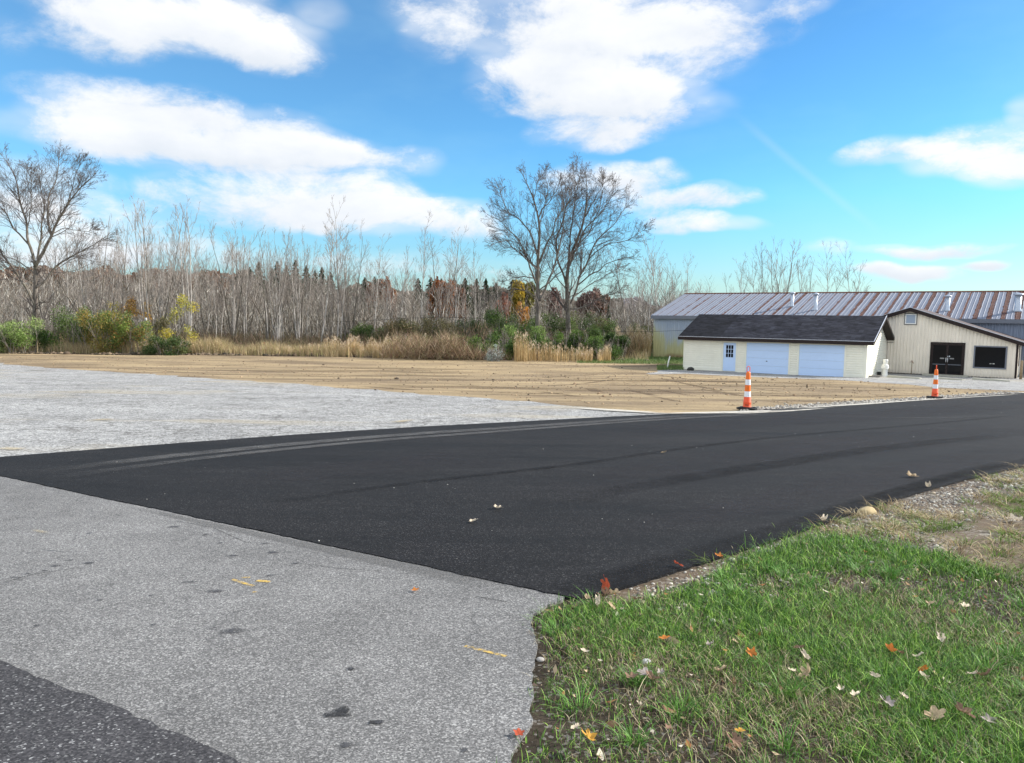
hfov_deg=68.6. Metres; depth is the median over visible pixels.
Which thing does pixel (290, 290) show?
slender tree
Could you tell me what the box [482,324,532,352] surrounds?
bush
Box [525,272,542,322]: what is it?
slender tree
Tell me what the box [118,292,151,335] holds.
yellow sapling
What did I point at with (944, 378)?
parking block
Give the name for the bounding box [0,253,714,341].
woodland
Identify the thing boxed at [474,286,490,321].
slender tree
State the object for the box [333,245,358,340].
slender tree
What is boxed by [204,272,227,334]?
slender tree
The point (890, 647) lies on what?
fallen leaf
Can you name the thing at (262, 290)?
slender tree
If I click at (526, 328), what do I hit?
bush
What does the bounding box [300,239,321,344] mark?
slender tree
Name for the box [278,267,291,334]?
pine tree
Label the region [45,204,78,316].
slender tree
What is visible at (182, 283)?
slender tree
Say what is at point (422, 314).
slender tree
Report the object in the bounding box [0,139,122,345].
bare tree
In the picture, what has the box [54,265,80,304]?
slender tree
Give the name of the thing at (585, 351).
bright reed plumes
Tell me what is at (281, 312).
slender tree
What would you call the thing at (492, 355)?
bush
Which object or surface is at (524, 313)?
autumn tree
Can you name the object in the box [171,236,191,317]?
slender tree
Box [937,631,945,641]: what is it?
fallen leaf
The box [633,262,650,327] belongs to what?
slender tree
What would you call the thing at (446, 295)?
slender tree
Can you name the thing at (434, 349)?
brush tangle
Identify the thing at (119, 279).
slender tree
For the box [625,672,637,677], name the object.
fallen leaf
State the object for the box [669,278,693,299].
slender tree
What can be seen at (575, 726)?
fallen leaf
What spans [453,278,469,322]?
slender tree
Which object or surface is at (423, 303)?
slender tree
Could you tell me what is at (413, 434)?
tyre dust
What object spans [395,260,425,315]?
slender tree
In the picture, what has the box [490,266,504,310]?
slender tree
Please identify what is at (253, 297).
slender tree
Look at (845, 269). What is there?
slender tree
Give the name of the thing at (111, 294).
slender tree
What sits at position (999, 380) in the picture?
parking block
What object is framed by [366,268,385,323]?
slender tree
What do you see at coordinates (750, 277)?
slender tree
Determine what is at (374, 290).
slender tree
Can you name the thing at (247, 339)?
undergrowth
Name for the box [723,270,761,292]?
slender tree
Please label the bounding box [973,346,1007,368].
window
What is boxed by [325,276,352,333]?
slender tree
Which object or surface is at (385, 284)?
autumn tree
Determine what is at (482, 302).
slender tree
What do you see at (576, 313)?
slender tree
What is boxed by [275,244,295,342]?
slender tree
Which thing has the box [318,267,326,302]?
pine tree
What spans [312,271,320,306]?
pine tree
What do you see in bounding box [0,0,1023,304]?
sky
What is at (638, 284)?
slender tree
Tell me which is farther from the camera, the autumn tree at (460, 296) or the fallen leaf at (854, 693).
the autumn tree at (460, 296)
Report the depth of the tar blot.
3.22 m
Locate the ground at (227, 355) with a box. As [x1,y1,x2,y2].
[1,318,652,359]
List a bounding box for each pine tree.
[227,270,251,326]
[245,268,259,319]
[253,262,269,317]
[266,269,278,306]
[274,261,282,285]
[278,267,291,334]
[290,260,307,323]
[302,265,316,327]
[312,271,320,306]
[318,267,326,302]
[321,274,337,327]
[351,277,367,320]
[411,279,429,324]
[425,277,433,320]
[461,278,474,324]
[471,278,484,319]
[481,278,490,309]
[485,283,500,320]
[507,279,512,301]
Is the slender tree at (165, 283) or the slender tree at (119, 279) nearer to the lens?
the slender tree at (165, 283)
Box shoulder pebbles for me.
[625,467,1023,644]
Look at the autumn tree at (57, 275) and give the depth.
142.37 m
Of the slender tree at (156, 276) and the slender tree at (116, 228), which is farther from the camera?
the slender tree at (156, 276)
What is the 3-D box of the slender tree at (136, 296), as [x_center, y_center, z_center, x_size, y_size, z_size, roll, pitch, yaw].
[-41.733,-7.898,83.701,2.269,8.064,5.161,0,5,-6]
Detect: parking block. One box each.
[887,375,921,378]
[938,377,963,379]
[972,378,989,380]
[990,379,1009,381]
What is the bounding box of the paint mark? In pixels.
[232,577,506,656]
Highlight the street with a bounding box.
[0,660,240,762]
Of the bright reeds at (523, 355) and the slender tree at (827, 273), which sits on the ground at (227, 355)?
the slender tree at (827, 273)
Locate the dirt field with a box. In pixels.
[0,353,1023,413]
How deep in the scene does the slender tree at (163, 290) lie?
82.11 m
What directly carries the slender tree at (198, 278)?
on the ground at (227, 355)
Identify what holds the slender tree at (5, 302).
on the ground at (227, 355)
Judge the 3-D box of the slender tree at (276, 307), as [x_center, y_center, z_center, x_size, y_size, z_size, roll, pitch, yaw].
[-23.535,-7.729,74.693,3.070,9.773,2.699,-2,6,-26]
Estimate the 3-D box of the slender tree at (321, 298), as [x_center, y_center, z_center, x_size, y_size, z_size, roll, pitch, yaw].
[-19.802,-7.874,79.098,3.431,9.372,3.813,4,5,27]
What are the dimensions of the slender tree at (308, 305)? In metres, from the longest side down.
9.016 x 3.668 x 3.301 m
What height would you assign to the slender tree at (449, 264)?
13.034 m
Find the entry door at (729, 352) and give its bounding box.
[723,343,735,370]
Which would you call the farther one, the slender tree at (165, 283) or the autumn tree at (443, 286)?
the autumn tree at (443, 286)
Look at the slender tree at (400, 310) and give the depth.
72.17 m
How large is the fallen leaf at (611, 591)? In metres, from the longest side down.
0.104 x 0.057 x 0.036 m
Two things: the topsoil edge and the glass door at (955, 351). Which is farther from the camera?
the topsoil edge
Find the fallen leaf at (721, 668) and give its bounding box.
[715,665,727,670]
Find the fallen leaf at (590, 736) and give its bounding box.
[581,728,596,740]
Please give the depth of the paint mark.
4.95 m
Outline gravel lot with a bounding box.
[0,363,676,456]
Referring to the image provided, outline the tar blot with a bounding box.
[324,668,382,723]
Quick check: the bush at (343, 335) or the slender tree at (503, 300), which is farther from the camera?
the slender tree at (503, 300)
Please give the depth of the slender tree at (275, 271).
99.03 m
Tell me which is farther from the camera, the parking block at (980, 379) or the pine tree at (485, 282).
the pine tree at (485, 282)
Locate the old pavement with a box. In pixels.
[0,476,564,762]
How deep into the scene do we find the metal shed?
66.43 m
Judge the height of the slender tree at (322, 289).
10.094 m
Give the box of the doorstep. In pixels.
[922,373,967,376]
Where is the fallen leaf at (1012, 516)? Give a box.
[1006,513,1022,521]
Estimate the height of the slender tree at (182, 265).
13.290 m
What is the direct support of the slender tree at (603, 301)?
on the ground at (227, 355)
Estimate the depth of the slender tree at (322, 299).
80.27 m
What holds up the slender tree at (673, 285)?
on the ground at (227, 355)
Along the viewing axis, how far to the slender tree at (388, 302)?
73.34 m
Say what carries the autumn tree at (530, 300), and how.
on the ground at (227, 355)
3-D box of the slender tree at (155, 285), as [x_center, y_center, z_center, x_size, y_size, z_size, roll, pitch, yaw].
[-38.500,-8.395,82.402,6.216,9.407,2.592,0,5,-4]
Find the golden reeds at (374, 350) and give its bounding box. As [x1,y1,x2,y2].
[261,334,424,358]
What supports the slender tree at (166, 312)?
on the ground at (227, 355)
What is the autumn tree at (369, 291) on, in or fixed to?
on the ground at (227, 355)
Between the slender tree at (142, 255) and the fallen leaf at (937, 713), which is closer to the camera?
the fallen leaf at (937, 713)
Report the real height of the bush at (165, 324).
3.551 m
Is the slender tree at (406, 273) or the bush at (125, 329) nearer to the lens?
the bush at (125, 329)
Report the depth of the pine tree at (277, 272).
138.64 m
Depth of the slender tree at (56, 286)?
73.22 m
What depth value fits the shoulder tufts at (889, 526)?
6.90 m
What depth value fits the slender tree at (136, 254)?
74.85 m
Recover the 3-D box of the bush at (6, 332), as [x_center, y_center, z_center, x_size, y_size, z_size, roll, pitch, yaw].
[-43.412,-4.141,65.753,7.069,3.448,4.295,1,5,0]
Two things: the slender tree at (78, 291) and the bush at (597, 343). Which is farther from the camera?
the slender tree at (78, 291)
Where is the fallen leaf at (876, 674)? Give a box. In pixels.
[868,671,880,676]
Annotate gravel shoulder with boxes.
[603,467,1023,603]
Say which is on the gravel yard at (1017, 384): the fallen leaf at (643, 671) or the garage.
the garage
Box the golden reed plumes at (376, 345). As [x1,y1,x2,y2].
[259,333,426,353]
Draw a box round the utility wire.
[336,317,700,331]
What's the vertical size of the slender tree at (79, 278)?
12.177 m
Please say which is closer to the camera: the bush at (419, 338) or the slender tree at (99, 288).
the bush at (419, 338)
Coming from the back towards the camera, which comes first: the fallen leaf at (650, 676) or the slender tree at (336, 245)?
the slender tree at (336, 245)
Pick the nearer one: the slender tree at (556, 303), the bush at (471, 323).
the bush at (471, 323)
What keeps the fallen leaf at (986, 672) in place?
on the lawn grass at (944, 562)
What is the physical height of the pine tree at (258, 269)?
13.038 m
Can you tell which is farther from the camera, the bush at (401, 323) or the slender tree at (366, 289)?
the slender tree at (366, 289)
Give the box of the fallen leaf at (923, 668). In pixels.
[917,665,928,670]
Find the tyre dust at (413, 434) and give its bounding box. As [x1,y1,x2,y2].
[190,416,949,455]
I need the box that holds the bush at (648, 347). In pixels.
[617,326,652,356]
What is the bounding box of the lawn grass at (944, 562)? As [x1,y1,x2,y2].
[496,521,1023,762]
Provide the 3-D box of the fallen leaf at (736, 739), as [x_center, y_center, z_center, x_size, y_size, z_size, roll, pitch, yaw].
[0.871,1.400,2.953,0.055,0.026,0.097,0,21,-23]
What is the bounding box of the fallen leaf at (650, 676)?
[646,670,660,682]
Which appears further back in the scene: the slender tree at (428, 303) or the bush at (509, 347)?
the slender tree at (428, 303)
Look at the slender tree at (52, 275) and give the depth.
101.12 m
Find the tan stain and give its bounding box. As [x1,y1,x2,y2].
[4,419,404,448]
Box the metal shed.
[651,290,1023,373]
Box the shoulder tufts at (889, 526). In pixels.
[691,463,1023,579]
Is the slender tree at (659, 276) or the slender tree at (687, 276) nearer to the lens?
the slender tree at (659, 276)
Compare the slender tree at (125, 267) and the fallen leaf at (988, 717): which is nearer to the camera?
the fallen leaf at (988, 717)
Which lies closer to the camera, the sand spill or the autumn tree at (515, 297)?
the sand spill
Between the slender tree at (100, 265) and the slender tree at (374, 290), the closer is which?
the slender tree at (374, 290)
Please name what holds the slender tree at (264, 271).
on the ground at (227, 355)
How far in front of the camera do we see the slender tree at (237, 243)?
83.84 m
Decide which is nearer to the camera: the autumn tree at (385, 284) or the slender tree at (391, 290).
the slender tree at (391, 290)
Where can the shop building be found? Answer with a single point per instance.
(926, 341)
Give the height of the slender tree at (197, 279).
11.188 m
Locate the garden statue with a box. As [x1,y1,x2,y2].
[881,359,888,375]
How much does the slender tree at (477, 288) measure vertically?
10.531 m
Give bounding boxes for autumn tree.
[0,267,17,320]
[11,266,40,306]
[38,266,66,319]
[56,271,76,306]
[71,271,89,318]
[80,273,107,309]
[103,274,128,309]
[121,272,146,304]
[130,267,157,300]
[161,266,188,297]
[197,269,219,306]
[208,276,230,307]
[364,279,384,317]
[381,276,396,317]
[426,276,440,322]
[436,279,460,318]
[453,287,466,332]
[495,293,510,321]
[509,280,526,324]
[516,301,529,328]
[523,281,535,326]
[547,287,562,327]
[575,287,601,328]
[594,293,609,321]
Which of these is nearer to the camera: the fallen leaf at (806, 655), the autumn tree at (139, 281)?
the fallen leaf at (806, 655)
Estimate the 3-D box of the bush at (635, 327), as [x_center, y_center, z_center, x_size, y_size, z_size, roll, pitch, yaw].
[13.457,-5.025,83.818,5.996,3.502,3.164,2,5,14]
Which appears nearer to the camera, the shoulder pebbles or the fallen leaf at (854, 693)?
the fallen leaf at (854, 693)
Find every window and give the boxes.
[904,313,916,324]
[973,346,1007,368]
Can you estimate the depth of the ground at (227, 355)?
66.39 m
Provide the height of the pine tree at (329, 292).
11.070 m
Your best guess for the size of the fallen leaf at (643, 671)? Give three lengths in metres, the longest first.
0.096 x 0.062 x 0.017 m
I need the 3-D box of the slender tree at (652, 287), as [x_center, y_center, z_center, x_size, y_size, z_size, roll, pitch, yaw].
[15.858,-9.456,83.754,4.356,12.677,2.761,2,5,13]
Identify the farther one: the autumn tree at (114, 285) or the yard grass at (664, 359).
the autumn tree at (114, 285)
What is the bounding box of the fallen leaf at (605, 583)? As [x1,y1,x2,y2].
[600,574,609,589]
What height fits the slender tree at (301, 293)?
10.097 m
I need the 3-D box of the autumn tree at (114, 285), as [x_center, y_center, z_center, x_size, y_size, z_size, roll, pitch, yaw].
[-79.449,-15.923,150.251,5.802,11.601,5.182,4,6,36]
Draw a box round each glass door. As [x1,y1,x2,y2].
[931,344,947,373]
[946,344,963,374]
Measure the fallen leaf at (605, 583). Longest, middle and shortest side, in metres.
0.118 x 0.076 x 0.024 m
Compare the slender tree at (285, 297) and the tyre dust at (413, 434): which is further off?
the slender tree at (285, 297)
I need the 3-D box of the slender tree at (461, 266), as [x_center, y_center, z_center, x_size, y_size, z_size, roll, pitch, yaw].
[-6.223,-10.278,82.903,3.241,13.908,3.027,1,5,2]
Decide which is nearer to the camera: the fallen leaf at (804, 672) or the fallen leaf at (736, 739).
the fallen leaf at (736, 739)
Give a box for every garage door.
[746,343,788,373]
[798,344,844,376]
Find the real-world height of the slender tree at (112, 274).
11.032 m
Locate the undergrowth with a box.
[4,319,645,357]
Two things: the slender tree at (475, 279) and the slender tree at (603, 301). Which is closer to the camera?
the slender tree at (475, 279)
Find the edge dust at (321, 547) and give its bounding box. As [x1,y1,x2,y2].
[175,516,441,574]
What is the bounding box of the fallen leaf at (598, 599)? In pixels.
[595,592,599,604]
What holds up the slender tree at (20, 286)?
on the ground at (227, 355)
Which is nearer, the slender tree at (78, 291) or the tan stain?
the tan stain
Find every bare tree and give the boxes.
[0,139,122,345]
[475,159,594,335]
[525,151,654,334]
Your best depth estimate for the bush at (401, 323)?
71.94 m
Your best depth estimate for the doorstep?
51.61 m
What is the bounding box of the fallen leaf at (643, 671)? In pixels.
[637,667,650,674]
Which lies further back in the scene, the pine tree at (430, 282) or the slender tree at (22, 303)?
the pine tree at (430, 282)
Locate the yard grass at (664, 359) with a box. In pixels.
[577,355,683,369]
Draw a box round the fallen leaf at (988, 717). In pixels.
[981,712,996,722]
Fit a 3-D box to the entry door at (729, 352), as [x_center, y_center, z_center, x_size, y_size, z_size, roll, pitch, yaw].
[15.598,-1.770,53.902,0.901,2.020,0.103,4,6,35]
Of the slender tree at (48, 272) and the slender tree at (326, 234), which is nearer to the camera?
the slender tree at (326, 234)
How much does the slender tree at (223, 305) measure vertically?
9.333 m
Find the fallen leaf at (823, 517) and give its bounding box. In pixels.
[820,514,827,519]
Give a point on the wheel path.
(488, 386)
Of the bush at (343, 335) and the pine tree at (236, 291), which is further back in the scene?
the pine tree at (236, 291)
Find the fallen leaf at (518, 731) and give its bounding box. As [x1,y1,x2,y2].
[513,728,523,735]
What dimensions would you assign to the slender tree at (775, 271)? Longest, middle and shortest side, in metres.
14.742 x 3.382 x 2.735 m
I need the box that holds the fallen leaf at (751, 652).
[746,647,756,657]
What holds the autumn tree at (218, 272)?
on the ground at (227, 355)
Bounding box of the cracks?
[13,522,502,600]
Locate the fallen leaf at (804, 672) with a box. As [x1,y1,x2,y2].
[799,663,810,679]
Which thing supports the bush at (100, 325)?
on the ground at (227, 355)
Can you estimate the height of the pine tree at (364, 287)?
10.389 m
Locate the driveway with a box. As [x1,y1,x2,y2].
[0,393,1023,601]
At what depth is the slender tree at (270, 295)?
73.17 m
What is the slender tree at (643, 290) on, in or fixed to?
on the ground at (227, 355)
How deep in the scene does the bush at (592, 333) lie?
68.12 m
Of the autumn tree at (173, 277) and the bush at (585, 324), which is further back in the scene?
the autumn tree at (173, 277)
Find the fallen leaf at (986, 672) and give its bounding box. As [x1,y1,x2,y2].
[975,668,990,675]
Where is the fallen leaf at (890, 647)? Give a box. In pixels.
[885,643,897,652]
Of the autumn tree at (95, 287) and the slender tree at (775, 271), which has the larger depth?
the autumn tree at (95, 287)
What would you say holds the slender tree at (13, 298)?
on the ground at (227, 355)
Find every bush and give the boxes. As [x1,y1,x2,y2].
[0,316,64,352]
[26,299,102,345]
[65,305,133,352]
[106,309,160,352]
[139,335,191,355]
[149,315,184,341]
[335,332,356,345]
[349,321,384,345]
[375,317,424,341]
[396,331,432,352]
[410,314,462,339]
[433,313,490,340]
[443,332,467,348]
[463,334,492,359]
[464,306,524,347]
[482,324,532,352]
[485,344,504,361]
[495,337,525,359]
[499,313,540,335]
[511,325,553,351]
[526,312,582,340]
[529,338,554,358]
[543,326,587,354]
[553,310,620,337]
[569,324,615,353]
[580,318,640,335]
[581,335,623,359]
[602,330,631,357]
[622,322,652,351]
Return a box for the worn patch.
[11,526,466,750]
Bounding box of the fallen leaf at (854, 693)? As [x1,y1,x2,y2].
[850,689,860,696]
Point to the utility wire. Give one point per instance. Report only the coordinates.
(526, 323)
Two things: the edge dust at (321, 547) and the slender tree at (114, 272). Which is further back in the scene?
the slender tree at (114, 272)
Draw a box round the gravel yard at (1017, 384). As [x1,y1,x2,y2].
[647,369,1023,390]
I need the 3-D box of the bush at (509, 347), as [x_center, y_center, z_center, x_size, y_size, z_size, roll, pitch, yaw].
[-0.037,-2.827,65.028,2.890,2.042,1.686,1,5,0]
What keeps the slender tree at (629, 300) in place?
on the ground at (227, 355)
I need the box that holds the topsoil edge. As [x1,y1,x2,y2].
[73,353,544,359]
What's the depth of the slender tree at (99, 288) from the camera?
100.28 m
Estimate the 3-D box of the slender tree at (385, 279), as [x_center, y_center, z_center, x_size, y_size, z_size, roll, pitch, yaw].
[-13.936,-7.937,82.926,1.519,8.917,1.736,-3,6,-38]
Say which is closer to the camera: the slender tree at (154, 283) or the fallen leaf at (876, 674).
the fallen leaf at (876, 674)
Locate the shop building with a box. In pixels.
[882,307,1023,378]
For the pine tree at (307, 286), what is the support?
on the ground at (227, 355)
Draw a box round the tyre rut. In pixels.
[29,359,910,405]
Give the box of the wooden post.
[1019,360,1022,378]
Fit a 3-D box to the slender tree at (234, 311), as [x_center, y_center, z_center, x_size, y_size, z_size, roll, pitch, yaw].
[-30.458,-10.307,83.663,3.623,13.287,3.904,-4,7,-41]
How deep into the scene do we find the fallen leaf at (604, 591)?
4.67 m
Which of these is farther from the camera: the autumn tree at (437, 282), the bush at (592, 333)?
the autumn tree at (437, 282)
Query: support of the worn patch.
on the old pavement
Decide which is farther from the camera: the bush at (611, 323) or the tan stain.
the bush at (611, 323)
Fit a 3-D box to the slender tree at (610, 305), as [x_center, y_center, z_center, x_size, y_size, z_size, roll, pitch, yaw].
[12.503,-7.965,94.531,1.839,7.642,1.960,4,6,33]
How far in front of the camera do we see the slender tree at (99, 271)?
101.64 m
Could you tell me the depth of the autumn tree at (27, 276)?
141.97 m
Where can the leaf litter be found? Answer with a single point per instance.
(555, 670)
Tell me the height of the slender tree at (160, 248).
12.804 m
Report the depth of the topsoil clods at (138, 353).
65.78 m
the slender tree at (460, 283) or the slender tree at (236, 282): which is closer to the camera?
the slender tree at (236, 282)
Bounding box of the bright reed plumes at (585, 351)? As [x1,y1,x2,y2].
[514,329,611,357]
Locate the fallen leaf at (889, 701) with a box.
[880,695,894,706]
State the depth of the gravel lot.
18.74 m
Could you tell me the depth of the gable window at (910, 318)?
53.46 m
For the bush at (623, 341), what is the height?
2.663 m
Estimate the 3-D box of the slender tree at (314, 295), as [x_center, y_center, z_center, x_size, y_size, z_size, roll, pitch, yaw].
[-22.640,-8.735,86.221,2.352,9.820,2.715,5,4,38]
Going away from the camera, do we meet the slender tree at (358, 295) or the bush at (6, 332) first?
the bush at (6, 332)
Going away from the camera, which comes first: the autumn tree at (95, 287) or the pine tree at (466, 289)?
the pine tree at (466, 289)
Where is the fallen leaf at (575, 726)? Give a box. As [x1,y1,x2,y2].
[571,723,582,728]
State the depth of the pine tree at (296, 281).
129.73 m
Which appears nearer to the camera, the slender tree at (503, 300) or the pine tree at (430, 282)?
the slender tree at (503, 300)
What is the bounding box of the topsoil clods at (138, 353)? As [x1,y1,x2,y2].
[8,351,651,360]
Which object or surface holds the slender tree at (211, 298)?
on the ground at (227, 355)
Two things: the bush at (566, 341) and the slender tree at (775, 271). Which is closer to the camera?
the bush at (566, 341)
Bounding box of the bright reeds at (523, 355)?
[513,331,611,361]
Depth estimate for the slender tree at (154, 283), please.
93.38 m
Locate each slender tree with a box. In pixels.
[0,274,16,324]
[2,274,21,321]
[3,249,31,323]
[14,279,31,322]
[28,251,96,335]
[31,211,113,314]
[36,251,60,321]
[38,268,46,318]
[43,238,65,326]
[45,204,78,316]
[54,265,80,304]
[56,244,76,314]
[57,219,140,315]
[60,227,99,327]
[66,258,85,304]
[69,264,86,309]
[73,239,107,319]
[75,243,126,334]
[79,268,94,320]
[80,261,96,310]
[82,259,117,309]
[86,231,116,312]
[87,279,100,314]
[95,251,107,298]
[97,274,136,310]
[100,249,119,307]
[105,238,129,309]
[107,233,135,318]
[108,250,130,294]
[109,265,130,341]
[112,196,158,321]
[122,267,145,322]
[124,268,150,323]
[129,274,153,324]
[132,203,191,335]
[136,262,184,321]
[138,245,176,318]
[138,245,189,332]
[142,251,165,328]
[144,231,176,331]
[152,259,173,332]
[153,247,177,332]
[160,239,185,334]
[166,198,209,332]
[169,237,191,292]
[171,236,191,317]
[179,259,202,329]
[182,244,215,339]
[186,253,204,333]
[189,240,211,334]
[199,258,218,331]
[200,252,217,327]
[202,269,226,331]
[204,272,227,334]
[206,221,263,340]
[210,227,238,334]
[211,264,237,337]
[211,285,222,336]
[215,280,228,334]
[219,232,255,336]
[220,225,292,335]
[222,254,240,332]
[234,253,261,335]
[235,265,254,337]
[238,258,260,330]
[240,233,257,336]
[242,252,262,332]
[242,264,263,333]
[246,249,309,340]
[248,260,266,329]
[250,247,281,335]
[253,244,296,342]
[260,255,285,340]
[265,243,298,311]
[266,226,311,339]
[268,255,298,338]
[271,282,284,337]
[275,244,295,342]
[276,270,296,332]
[282,241,314,339]
[283,269,291,333]
[289,270,317,336]
[290,270,299,339]
[291,257,314,328]
[294,261,342,342]
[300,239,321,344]
[306,267,325,336]
[309,262,340,341]
[310,264,330,338]
[314,213,350,336]
[315,256,332,318]
[319,195,356,342]
[322,220,368,339]
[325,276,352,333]
[325,277,354,332]
[328,239,350,337]
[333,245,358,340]
[336,250,367,333]
[348,251,382,325]
[350,270,365,316]
[364,260,383,326]
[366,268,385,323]
[367,233,391,326]
[368,268,381,326]
[376,275,420,324]
[377,263,395,316]
[380,270,394,324]
[381,281,394,329]
[382,265,396,314]
[391,247,413,317]
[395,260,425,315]
[396,257,413,308]
[396,288,405,332]
[402,299,426,325]
[411,210,442,320]
[415,277,428,322]
[420,283,431,316]
[423,232,458,330]
[435,261,453,316]
[436,260,458,317]
[444,225,470,323]
[452,249,471,321]
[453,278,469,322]
[463,242,485,319]
[465,268,485,319]
[472,283,490,323]
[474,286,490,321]
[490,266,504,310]
[491,281,512,320]
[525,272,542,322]
[541,294,553,335]
[543,282,576,329]
[564,261,586,311]
[570,297,584,331]
[600,286,611,320]
[603,289,615,319]
[606,250,633,329]
[611,284,626,327]
[621,275,637,324]
[627,270,648,323]
[631,264,650,308]
[632,273,661,320]
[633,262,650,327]
[637,270,654,327]
[638,244,672,332]
[639,230,663,310]
[655,260,688,303]
[663,267,689,300]
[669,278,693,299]
[674,250,699,294]
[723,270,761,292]
[734,256,749,292]
[740,252,764,292]
[752,240,792,291]
[762,238,802,291]
[765,243,786,291]
[793,253,810,291]
[796,256,851,291]
[811,241,834,291]
[829,241,858,291]
[851,259,868,291]
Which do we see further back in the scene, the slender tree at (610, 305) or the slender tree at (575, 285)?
the slender tree at (610, 305)
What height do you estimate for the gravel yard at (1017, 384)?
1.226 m
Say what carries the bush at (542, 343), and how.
on the ground at (227, 355)
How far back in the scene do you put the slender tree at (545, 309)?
86.42 m
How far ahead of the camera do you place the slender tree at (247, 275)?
83.39 m
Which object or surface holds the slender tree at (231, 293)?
on the ground at (227, 355)
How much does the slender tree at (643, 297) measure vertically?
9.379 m
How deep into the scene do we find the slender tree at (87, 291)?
77.18 m
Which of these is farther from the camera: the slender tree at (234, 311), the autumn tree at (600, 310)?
the autumn tree at (600, 310)
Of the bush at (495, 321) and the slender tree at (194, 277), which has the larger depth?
the slender tree at (194, 277)
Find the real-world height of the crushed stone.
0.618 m
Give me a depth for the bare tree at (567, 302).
77.33 m
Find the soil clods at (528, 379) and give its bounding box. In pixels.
[0,356,1013,404]
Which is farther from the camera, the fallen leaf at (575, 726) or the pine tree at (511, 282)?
the pine tree at (511, 282)
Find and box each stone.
[536,657,544,661]
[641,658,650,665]
[740,391,1023,410]
[858,506,876,514]
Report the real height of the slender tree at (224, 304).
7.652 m
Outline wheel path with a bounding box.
[218,367,800,390]
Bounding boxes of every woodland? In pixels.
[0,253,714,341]
[0,264,659,329]
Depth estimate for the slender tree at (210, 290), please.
82.16 m
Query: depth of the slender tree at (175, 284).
84.08 m
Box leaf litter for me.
[532,537,1023,762]
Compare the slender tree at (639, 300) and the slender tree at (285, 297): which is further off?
the slender tree at (639, 300)
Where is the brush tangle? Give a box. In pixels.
[373,328,532,359]
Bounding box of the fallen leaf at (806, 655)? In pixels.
[799,647,809,658]
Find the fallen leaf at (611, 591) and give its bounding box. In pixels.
[608,588,619,594]
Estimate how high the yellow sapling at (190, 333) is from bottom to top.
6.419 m
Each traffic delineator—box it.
[736,366,757,409]
[926,365,942,398]
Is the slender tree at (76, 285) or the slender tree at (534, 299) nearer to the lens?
the slender tree at (76, 285)
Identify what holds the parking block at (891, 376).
on the gravel yard at (1017, 384)
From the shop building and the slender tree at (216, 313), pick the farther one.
the slender tree at (216, 313)
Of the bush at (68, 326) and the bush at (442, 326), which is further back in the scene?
the bush at (442, 326)
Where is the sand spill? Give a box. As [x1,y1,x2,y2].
[581,395,999,412]
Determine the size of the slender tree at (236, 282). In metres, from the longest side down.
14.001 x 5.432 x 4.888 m
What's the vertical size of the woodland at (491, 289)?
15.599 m
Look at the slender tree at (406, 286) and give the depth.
103.07 m
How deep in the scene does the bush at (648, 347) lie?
72.44 m
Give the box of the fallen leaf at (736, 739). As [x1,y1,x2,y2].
[726,731,742,747]
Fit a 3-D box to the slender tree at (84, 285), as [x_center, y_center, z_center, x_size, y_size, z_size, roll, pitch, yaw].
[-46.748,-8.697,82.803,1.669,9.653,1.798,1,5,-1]
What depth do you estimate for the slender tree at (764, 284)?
97.09 m
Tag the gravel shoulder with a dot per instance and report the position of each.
(974, 531)
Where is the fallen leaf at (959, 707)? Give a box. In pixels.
[952,702,975,717]
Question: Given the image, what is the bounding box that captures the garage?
[678,314,894,377]
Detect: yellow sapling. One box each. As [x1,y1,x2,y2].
[91,298,124,318]
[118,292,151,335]
[158,287,199,343]
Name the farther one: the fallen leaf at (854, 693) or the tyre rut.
the tyre rut
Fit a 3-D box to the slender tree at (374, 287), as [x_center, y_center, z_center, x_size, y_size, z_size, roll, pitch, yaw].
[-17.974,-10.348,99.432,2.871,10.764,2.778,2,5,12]
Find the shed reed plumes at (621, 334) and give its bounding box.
[615,323,651,345]
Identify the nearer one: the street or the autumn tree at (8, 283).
the street
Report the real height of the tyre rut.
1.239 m
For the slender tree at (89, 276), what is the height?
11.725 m
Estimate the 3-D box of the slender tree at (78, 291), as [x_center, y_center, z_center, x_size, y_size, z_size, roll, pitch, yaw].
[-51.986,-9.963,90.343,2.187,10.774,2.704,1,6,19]
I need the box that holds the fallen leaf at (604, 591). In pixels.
[596,587,609,596]
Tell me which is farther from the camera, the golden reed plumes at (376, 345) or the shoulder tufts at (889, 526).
the golden reed plumes at (376, 345)
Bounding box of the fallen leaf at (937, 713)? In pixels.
[920,705,945,719]
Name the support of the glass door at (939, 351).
in the shop building
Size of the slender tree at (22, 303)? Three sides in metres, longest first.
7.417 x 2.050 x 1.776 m
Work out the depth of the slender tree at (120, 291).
73.90 m
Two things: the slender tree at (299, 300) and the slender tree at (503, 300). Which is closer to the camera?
the slender tree at (299, 300)

